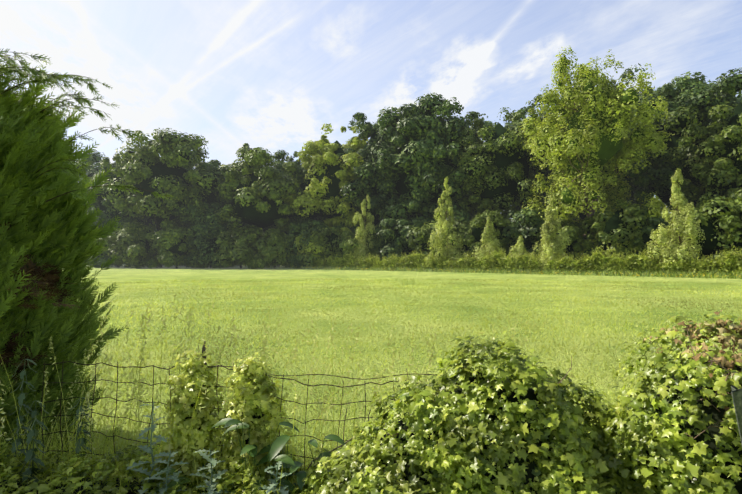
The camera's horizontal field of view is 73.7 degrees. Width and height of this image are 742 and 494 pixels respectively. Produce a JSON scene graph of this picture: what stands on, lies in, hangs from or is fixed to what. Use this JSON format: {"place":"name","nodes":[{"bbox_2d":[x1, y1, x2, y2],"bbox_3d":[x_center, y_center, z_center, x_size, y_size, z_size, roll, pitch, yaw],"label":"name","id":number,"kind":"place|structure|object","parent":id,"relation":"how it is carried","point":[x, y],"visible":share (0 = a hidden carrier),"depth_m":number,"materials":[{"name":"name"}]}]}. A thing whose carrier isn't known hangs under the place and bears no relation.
{"place":"outdoors","nodes":[
{"label":"outdoors","id":0,"kind":"place"},
{"bbox_2d":[75,154,99,180],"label":"shade tree","id":1,"kind":"object","parent":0,"point":[92,172],"depth_m":97.39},
{"bbox_2d":[112,227,152,265],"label":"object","id":2,"kind":"object","parent":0,"point":[147,245],"visible":0.04,"depth_m":80.63,"materials":[{"name":"green plant"}]},
{"bbox_2d":[151,230,198,264],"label":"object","id":3,"kind":"object","parent":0,"point":[174,248],"visible":0.08,"depth_m":78.17,"materials":[{"name":"green plant"}]},
{"bbox_2d":[190,218,227,263],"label":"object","id":4,"kind":"object","parent":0,"point":[209,248],"visible":0.12,"depth_m":78.69,"materials":[{"name":"green plant"}]},
{"bbox_2d":[218,228,251,263],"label":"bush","id":5,"kind":"object","parent":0,"point":[232,247],"visible":0.06,"depth_m":77.00,"materials":[{"name":"green plant"}]},
{"bbox_2d":[289,225,320,263],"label":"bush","id":6,"kind":"object","parent":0,"point":[296,233],"visible":0.1,"depth_m":77.22,"materials":[{"name":"green plant"}]},
{"bbox_2d":[305,233,342,262],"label":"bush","id":7,"kind":"object","parent":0,"point":[331,237],"visible":0.15,"depth_m":74.38,"materials":[{"name":"green plant"}]},
{"bbox_2d":[0,264,741,479],"bbox_3d":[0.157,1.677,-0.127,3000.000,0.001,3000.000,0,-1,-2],"label":"ground","id":8,"kind":"structure","parent":0,"point":[125,275],"depth_m":12.87,"materials":[{"name":"green plant"}]},
{"bbox_2d":[0,48,173,479],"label":"cypress","id":9,"kind":"object","parent":8,"relation":"on","point":[61,233],"depth_m":3.72,"materials":[{"name":"green plant"}]},
{"bbox_2d":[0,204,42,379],"bbox_3d":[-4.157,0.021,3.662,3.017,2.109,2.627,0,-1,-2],"label":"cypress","id":10,"kind":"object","parent":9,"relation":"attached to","point":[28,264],"visible":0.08,"depth_m":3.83,"materials":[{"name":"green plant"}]},
{"bbox_2d":[0,262,79,381],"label":"cypress dead foliage","id":11,"kind":"object","parent":9,"relation":"attached to","point":[49,276],"visible":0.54,"depth_m":3.52,"materials":[{"name":"brown plant"}]},
{"bbox_2d":[70,150,125,264],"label":"tree","id":12,"kind":"object","parent":8,"relation":"on","point":[94,164],"depth_m":96.90,"materials":[{"name":"green plant"}]},
{"bbox_2d":[86,234,121,267],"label":"bush","id":13,"kind":"object","parent":8,"relation":"on","point":[99,262],"depth_m":82.05,"materials":[{"name":"green plant"}]},
{"bbox_2d":[84,152,148,267],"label":"tree","id":14,"kind":"object","parent":8,"relation":"on","point":[107,203],"depth_m":83.59,"materials":[{"name":"green plant"}]},
{"bbox_2d":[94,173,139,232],"bbox_3d":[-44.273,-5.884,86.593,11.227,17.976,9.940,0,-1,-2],"label":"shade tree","id":15,"kind":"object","parent":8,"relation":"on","point":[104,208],"visible":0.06,"depth_m":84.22,"materials":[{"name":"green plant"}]},
{"bbox_2d":[107,221,161,267],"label":"bush","id":16,"kind":"object","parent":8,"relation":"on","point":[138,229],"visible":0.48,"depth_m":79.81,"materials":[{"name":"green plant"}]},
{"bbox_2d":[94,128,225,267],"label":"tree","id":17,"kind":"object","parent":8,"relation":"on","point":[150,147],"depth_m":79.00,"materials":[{"name":"green plant"}]},
{"bbox_2d":[145,226,208,267],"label":"bush","id":18,"kind":"object","parent":8,"relation":"on","point":[168,259],"depth_m":77.58,"materials":[{"name":"green plant"}]},
{"bbox_2d":[180,170,226,266],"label":"shade tree","id":19,"kind":"object","parent":8,"relation":"on","point":[211,197],"visible":0.02,"depth_m":84.20,"materials":[{"name":"green plant"}]},
{"bbox_2d":[184,212,229,267],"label":"bush","id":20,"kind":"object","parent":8,"relation":"on","point":[209,229],"depth_m":78.58,"materials":[{"name":"green plant"}]},
{"bbox_2d":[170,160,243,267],"bbox_3d":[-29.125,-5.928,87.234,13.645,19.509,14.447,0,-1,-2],"label":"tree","id":21,"kind":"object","parent":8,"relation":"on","point":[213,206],"depth_m":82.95,"materials":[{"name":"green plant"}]},
{"bbox_2d":[202,341,254,386],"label":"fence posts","id":22,"kind":"object","parent":8,"relation":"on","point":[203,348],"visible":0.1,"depth_m":2.70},
{"bbox_2d":[211,221,263,267],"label":"bush","id":23,"kind":"object","parent":8,"relation":"on","point":[233,233],"depth_m":76.75,"materials":[{"name":"green plant"}]},
{"bbox_2d":[41,360,440,479],"bbox_3d":[-0.664,1.158,2.606,2.421,1.086,0.058,0,-1,8],"label":"wire fence","id":24,"kind":"object","parent":8,"relation":"on","point":[216,386],"visible":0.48,"depth_m":2.68,"materials":[{"name":"grey metal"}]},
{"bbox_2d":[165,369,409,485],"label":"dry canes","id":25,"kind":"object","parent":24,"relation":"attached to","point":[343,433],"visible":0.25,"depth_m":2.50,"materials":[{"name":"brown plant"}]},
{"bbox_2d":[210,143,303,268],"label":"tree","id":26,"kind":"object","parent":8,"relation":"on","point":[256,159],"depth_m":76.97,"materials":[{"name":"green plant"}]},
{"bbox_2d":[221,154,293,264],"bbox_3d":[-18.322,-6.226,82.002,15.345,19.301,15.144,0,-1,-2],"label":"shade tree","id":27,"kind":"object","parent":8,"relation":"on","point":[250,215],"visible":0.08,"depth_m":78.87,"materials":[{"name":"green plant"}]},
{"bbox_2d":[248,231,296,268],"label":"bush","id":28,"kind":"object","parent":8,"relation":"on","point":[261,246],"depth_m":76.03,"materials":[{"name":"green plant"}]},
{"bbox_2d":[258,156,290,266],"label":"tree","id":29,"kind":"object","parent":8,"relation":"on","point":[272,166],"depth_m":89.34,"materials":[{"name":"green plant"}]},
{"bbox_2d":[0,294,573,486],"bbox_3d":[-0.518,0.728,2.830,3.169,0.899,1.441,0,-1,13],"label":"grass seed stems","id":30,"kind":"object","parent":8,"relation":"on","point":[223,347],"visible":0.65,"depth_m":2.91,"materials":[{"name":"green plant"}]},
{"bbox_2d":[275,153,316,220],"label":"shade tree","id":31,"kind":"object","parent":8,"relation":"on","point":[311,216],"depth_m":83.38,"materials":[{"name":"green plant"}]},
{"bbox_2d":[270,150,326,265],"bbox_3d":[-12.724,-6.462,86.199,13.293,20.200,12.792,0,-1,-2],"label":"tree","id":32,"kind":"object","parent":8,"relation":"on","point":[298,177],"depth_m":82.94,"materials":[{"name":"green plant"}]},
{"bbox_2d":[285,220,327,268],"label":"bush","id":33,"kind":"object","parent":8,"relation":"on","point":[304,227],"visible":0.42,"depth_m":76.29,"materials":[{"name":"green plant"}]},
{"bbox_2d":[0,385,639,493],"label":"plants","id":34,"kind":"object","parent":8,"relation":"on","point":[111,446],"depth_m":2.99,"materials":[{"name":"green plant"}]},
{"bbox_2d":[281,123,371,257],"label":"tree","id":35,"kind":"object","parent":8,"relation":"on","point":[325,147],"visible":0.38,"depth_m":77.70,"materials":[{"name":"green plant"}]},
{"bbox_2d":[299,224,355,266],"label":"bush","id":36,"kind":"object","parent":8,"relation":"on","point":[319,239],"visible":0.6,"depth_m":74.23,"materials":[{"name":"green plant"}]},
{"bbox_2d":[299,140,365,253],"bbox_3d":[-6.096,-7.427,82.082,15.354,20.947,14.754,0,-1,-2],"label":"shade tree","id":37,"kind":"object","parent":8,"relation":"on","point":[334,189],"visible":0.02,"depth_m":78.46,"materials":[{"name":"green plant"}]},
{"bbox_2d":[339,226,382,259],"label":"bush","id":38,"kind":"object","parent":8,"relation":"on","point":[346,246],"visible":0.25,"depth_m":71.92,"materials":[{"name":"green plant"}]},
{"bbox_2d":[353,195,380,258],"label":"young tree","id":39,"kind":"object","parent":8,"relation":"on","point":[360,237],"depth_m":71.57,"materials":[{"name":"green plant"}]},
{"bbox_2d":[332,112,404,245],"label":"tree","id":40,"kind":"object","parent":8,"relation":"on","point":[387,185],"depth_m":76.15,"materials":[{"name":"green plant"}]},
{"bbox_2d":[0,309,741,493],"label":"ivy","id":41,"kind":"object","parent":8,"relation":"on","point":[609,450],"depth_m":2.11,"materials":[{"name":"green plant"}]},
{"bbox_2d":[4,359,94,485],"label":"nettles","id":42,"kind":"object","parent":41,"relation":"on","point":[29,455],"visible":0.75,"depth_m":2.68,"materials":[{"name":"green plant"}]},
{"bbox_2d":[126,401,291,493],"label":"thistles","id":43,"kind":"object","parent":41,"relation":"on","point":[211,485],"visible":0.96,"depth_m":2.31,"materials":[{"name":"green plant"}]},
{"bbox_2d":[154,418,345,493],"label":"dock","id":44,"kind":"object","parent":41,"relation":"on","point":[278,444],"depth_m":2.38,"materials":[{"name":"green plant"}]},
{"bbox_2d":[358,331,741,487],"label":"dry ivy stems","id":45,"kind":"object","parent":41,"relation":"attached to","point":[713,360],"visible":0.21,"depth_m":1.93,"materials":[{"name":"brown plant"}]},
{"bbox_2d":[643,310,741,415],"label":"dead ivy leaves","id":46,"kind":"object","parent":41,"relation":"attached to","point":[722,340],"visible":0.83,"depth_m":2.05,"materials":[{"name":"brown plant"}]},
{"bbox_2d":[370,218,415,261],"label":"bush","id":47,"kind":"object","parent":8,"relation":"on","point":[390,232],"visible":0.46,"depth_m":69.53,"materials":[{"name":"green plant"}]},
{"bbox_2d":[380,221,413,255],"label":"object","id":48,"kind":"object","parent":47,"relation":"attached to","point":[389,241],"visible":0.08,"depth_m":70.10,"materials":[{"name":"green plant"}]},
{"bbox_2d":[361,93,483,256],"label":"tree","id":49,"kind":"object","parent":8,"relation":"on","point":[417,117],"depth_m":72.24,"materials":[{"name":"green plant"}]},
{"bbox_2d":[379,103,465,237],"bbox_3d":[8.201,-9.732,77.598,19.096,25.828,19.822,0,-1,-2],"label":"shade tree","id":50,"kind":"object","parent":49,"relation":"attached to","point":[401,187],"visible":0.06,"depth_m":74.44,"materials":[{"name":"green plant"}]},
{"bbox_2d":[404,220,450,261],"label":"bush","id":51,"kind":"object","parent":8,"relation":"on","point":[427,230],"visible":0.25,"depth_m":67.45,"materials":[{"name":"green plant"}]},
{"bbox_2d":[412,234,439,253],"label":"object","id":52,"kind":"object","parent":51,"relation":"attached to","point":[423,247],"visible":0.06,"depth_m":67.85,"materials":[{"name":"green plant"}]},
{"bbox_2d":[425,177,464,266],"bbox_3d":[9.317,-2.734,62.654,5.372,12.242,5.258,0,-1,-2],"label":"young tree","id":53,"kind":"object","parent":8,"relation":"on","point":[441,231],"depth_m":61.90,"materials":[{"name":"green plant"}]},
{"bbox_2d":[445,219,485,256],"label":"bush","id":54,"kind":"object","parent":8,"relation":"on","point":[463,231],"visible":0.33,"depth_m":66.09,"materials":[{"name":"green plant"}]},
{"bbox_2d":[450,227,472,252],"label":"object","id":55,"kind":"object","parent":54,"relation":"attached to","point":[466,247],"visible":0.04,"depth_m":66.46,"materials":[{"name":"green plant"}]},
{"bbox_2d":[457,114,497,222],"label":"tree","id":56,"kind":"object","parent":8,"relation":"on","point":[487,123],"depth_m":87.79,"materials":[{"name":"green plant"}]},
{"bbox_2d":[472,216,504,262],"bbox_3d":[13.989,-0.204,59.030,4.072,7.004,3.159,0,-1,-2],"label":"young tree","id":57,"kind":"object","parent":8,"relation":"on","point":[488,241],"depth_m":58.48,"materials":[{"name":"green plant"}]},
{"bbox_2d":[462,210,519,257],"bbox_3d":[14.880,-0.801,62.090,7.371,7.745,7.260,0,-1,-2],"label":"bush","id":58,"kind":"object","parent":8,"relation":"on","point":[480,222],"depth_m":60.27,"materials":[{"name":"green plant"}]},
{"bbox_2d":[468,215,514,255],"bbox_3d":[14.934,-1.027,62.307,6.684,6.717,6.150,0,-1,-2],"label":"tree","id":59,"kind":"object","parent":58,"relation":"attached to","point":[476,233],"visible":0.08,"depth_m":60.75,"materials":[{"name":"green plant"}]},
{"bbox_2d":[447,107,547,221],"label":"tree","id":60,"kind":"object","parent":8,"relation":"on","point":[488,204],"depth_m":68.72,"materials":[{"name":"green plant"}]},
{"bbox_2d":[290,243,741,276],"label":"hedge","id":61,"kind":"object","parent":8,"relation":"on","point":[643,262],"depth_m":52.50,"materials":[{"name":"green plant"}]},
{"bbox_2d":[508,236,528,263],"bbox_3d":[17.093,0.984,56.952,2.788,4.554,3.569,0,-1,-2],"label":"young tree","id":62,"kind":"object","parent":8,"relation":"on","point":[516,248],"visible":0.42,"depth_m":56.35,"materials":[{"name":"green plant"}]},
{"bbox_2d":[499,208,545,255],"bbox_3d":[20.424,-0.825,62.708,10.633,8.042,9.822,0,-1,-2],"label":"bush","id":63,"kind":"object","parent":8,"relation":"on","point":[520,226],"visible":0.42,"depth_m":59.60,"materials":[{"name":"green plant"}]},
{"bbox_2d":[503,217,539,254],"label":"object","id":64,"kind":"object","parent":63,"relation":"attached to","point":[526,243],"visible":0.08,"depth_m":60.47,"materials":[{"name":"green plant"}]},
{"bbox_2d":[305,267,740,277],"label":"buttercups","id":65,"kind":"object","parent":8,"relation":"on","point":[563,273],"visible":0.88,"depth_m":45.94,"materials":[{"name":"yellow"}]},
{"bbox_2d":[504,94,578,220],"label":"tree","id":66,"kind":"object","parent":8,"relation":"on","point":[525,111],"depth_m":80.45,"materials":[{"name":"green plant"}]},
{"bbox_2d":[510,118,550,212],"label":"shade tree","id":67,"kind":"object","parent":66,"relation":"attached to","point":[535,175],"depth_m":79.94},
{"bbox_2d":[530,195,570,271],"bbox_3d":[19.902,-1.303,54.838,4.441,9.034,4.551,0,-1,-2],"label":"young tree","id":68,"kind":"object","parent":8,"relation":"on","point":[547,235],"depth_m":54.28,"materials":[{"name":"green plant"}]},
{"bbox_2d":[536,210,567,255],"bbox_3d":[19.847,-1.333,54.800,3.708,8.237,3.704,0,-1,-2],"label":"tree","id":69,"kind":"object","parent":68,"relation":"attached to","point":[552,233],"depth_m":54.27,"materials":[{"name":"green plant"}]},
{"bbox_2d":[534,217,593,263],"bbox_3d":[23.202,-0.286,58.217,7.620,6.745,7.296,0,-1,-2],"label":"bush","id":70,"kind":"object","parent":8,"relation":"on","point":[572,229],"depth_m":56.64,"materials":[{"name":"green plant"}]},
{"bbox_2d":[553,224,578,254],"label":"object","id":71,"kind":"object","parent":70,"relation":"attached to","point":[569,248],"visible":0.06,"depth_m":56.79,"materials":[{"name":"green plant"}]},
{"bbox_2d":[529,88,635,253],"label":"tree","id":72,"kind":"object","parent":8,"relation":"on","point":[632,188],"depth_m":71.97,"materials":[{"name":"green plant"}]},
{"bbox_2d":[530,119,628,240],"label":"shade tree","id":73,"kind":"object","parent":72,"relation":"attached to","point":[581,214],"depth_m":73.37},
{"bbox_2d":[518,47,679,257],"bbox_3d":[27.448,-10.291,61.283,18.003,26.898,19.749,0,-1,-2],"label":"locust tree","id":74,"kind":"object","parent":8,"relation":"on","point":[629,145],"depth_m":57.45,"materials":[{"name":"green plant"}]},
{"bbox_2d":[578,199,654,260],"bbox_3d":[28.132,-1.250,56.381,7.746,8.428,8.495,0,-1,-2],"label":"bush","id":75,"kind":"object","parent":8,"relation":"on","point":[598,224],"visible":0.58,"depth_m":53.72,"materials":[{"name":"green plant"}]},
{"bbox_2d":[598,63,663,211],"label":"tree","id":76,"kind":"object","parent":8,"relation":"on","point":[624,75],"depth_m":78.14,"materials":[{"name":"green plant"}]},
{"bbox_2d":[631,94,656,204],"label":"shade tree","id":77,"kind":"object","parent":76,"relation":"attached to","point":[632,193],"depth_m":79.23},
{"bbox_2d":[620,206,671,258],"bbox_3d":[31.126,-0.788,55.360,7.956,7.747,9.331,0,-1,-2],"label":"bush","id":78,"kind":"object","parent":8,"relation":"on","point":[654,224],"visible":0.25,"depth_m":52.72,"materials":[{"name":"green plant"}]},
{"bbox_2d":[637,220,659,254],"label":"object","id":79,"kind":"object","parent":78,"relation":"attached to","point":[645,238],"visible":0.06,"depth_m":53.08,"materials":[{"name":"green plant"}]},
{"bbox_2d":[645,169,704,270],"bbox_3d":[29.064,-2.254,47.632,5.683,10.616,6.154,0,-1,-2],"label":"young tree","id":80,"kind":"object","parent":8,"relation":"on","point":[680,200],"depth_m":46.82,"materials":[{"name":"green plant"}]},
{"bbox_2d":[612,68,741,214],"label":"tree","id":81,"kind":"object","parent":8,"relation":"on","point":[721,90],"depth_m":63.74,"materials":[{"name":"green plant"}]},
{"bbox_2d":[661,104,741,251],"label":"tree","id":82,"kind":"object","parent":8,"relation":"on","point":[715,141],"depth_m":58.49,"materials":[{"name":"green plant"}]},
{"bbox_2d":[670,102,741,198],"bbox_3d":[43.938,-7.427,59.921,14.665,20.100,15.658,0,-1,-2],"label":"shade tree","id":83,"kind":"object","parent":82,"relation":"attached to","point":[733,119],"visible":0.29,"depth_m":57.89,"materials":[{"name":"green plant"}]},
{"bbox_2d":[668,195,741,263],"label":"bush","id":84,"kind":"object","parent":8,"relation":"on","point":[708,203],"visible":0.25,"depth_m":48.43,"materials":[{"name":"green plant"}]},
{"bbox_2d":[673,71,741,104],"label":"tree","id":85,"kind":"object","parent":8,"relation":"on","point":[704,78],"depth_m":75.86,"materials":[{"name":"green plant"}]},
{"bbox_2d":[713,190,741,261],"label":"bush","id":86,"kind":"object","parent":8,"relation":"on","point":[738,204],"visible":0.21,"depth_m":47.77,"materials":[{"name":"green plant"}]},
{"bbox_2d":[721,197,741,263],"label":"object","id":87,"kind":"object","parent":86,"relation":"attached to","point":[736,244],"visible":0.02,"depth_m":48.14,"materials":[{"name":"green plant"}]},
{"bbox_2d":[731,385,741,443],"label":"fence post","id":88,"kind":"object","parent":8,"relation":"on","point":[736,392],"visible":1,"depth_m":1.68,"materials":[{"name":"paint"}]},
{"bbox_2d":[0,0,741,218],"label":"sky","id":89,"kind":"structure","parent":0,"point":[266,74],"materials":[{"name":"blue"}]},
{"bbox_2d":[93,264,741,278],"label":"grass","id":90,"kind":"structure","parent":0,"point":[671,274],"depth_m":50.81,"materials":[{"name":"green plant"}]},
{"bbox_2d":[585,208,641,260],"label":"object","id":91,"kind":"object","parent":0,"point":[614,221],"visible":0.27,"depth_m":54.30,"materials":[{"name":"green plant"}]},
{"bbox_2d":[682,205,729,258],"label":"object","id":92,"kind":"object","parent":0,"point":[708,245],"visible":0.21,"depth_m":48.85,"materials":[{"name":"green plant"}]}
]}

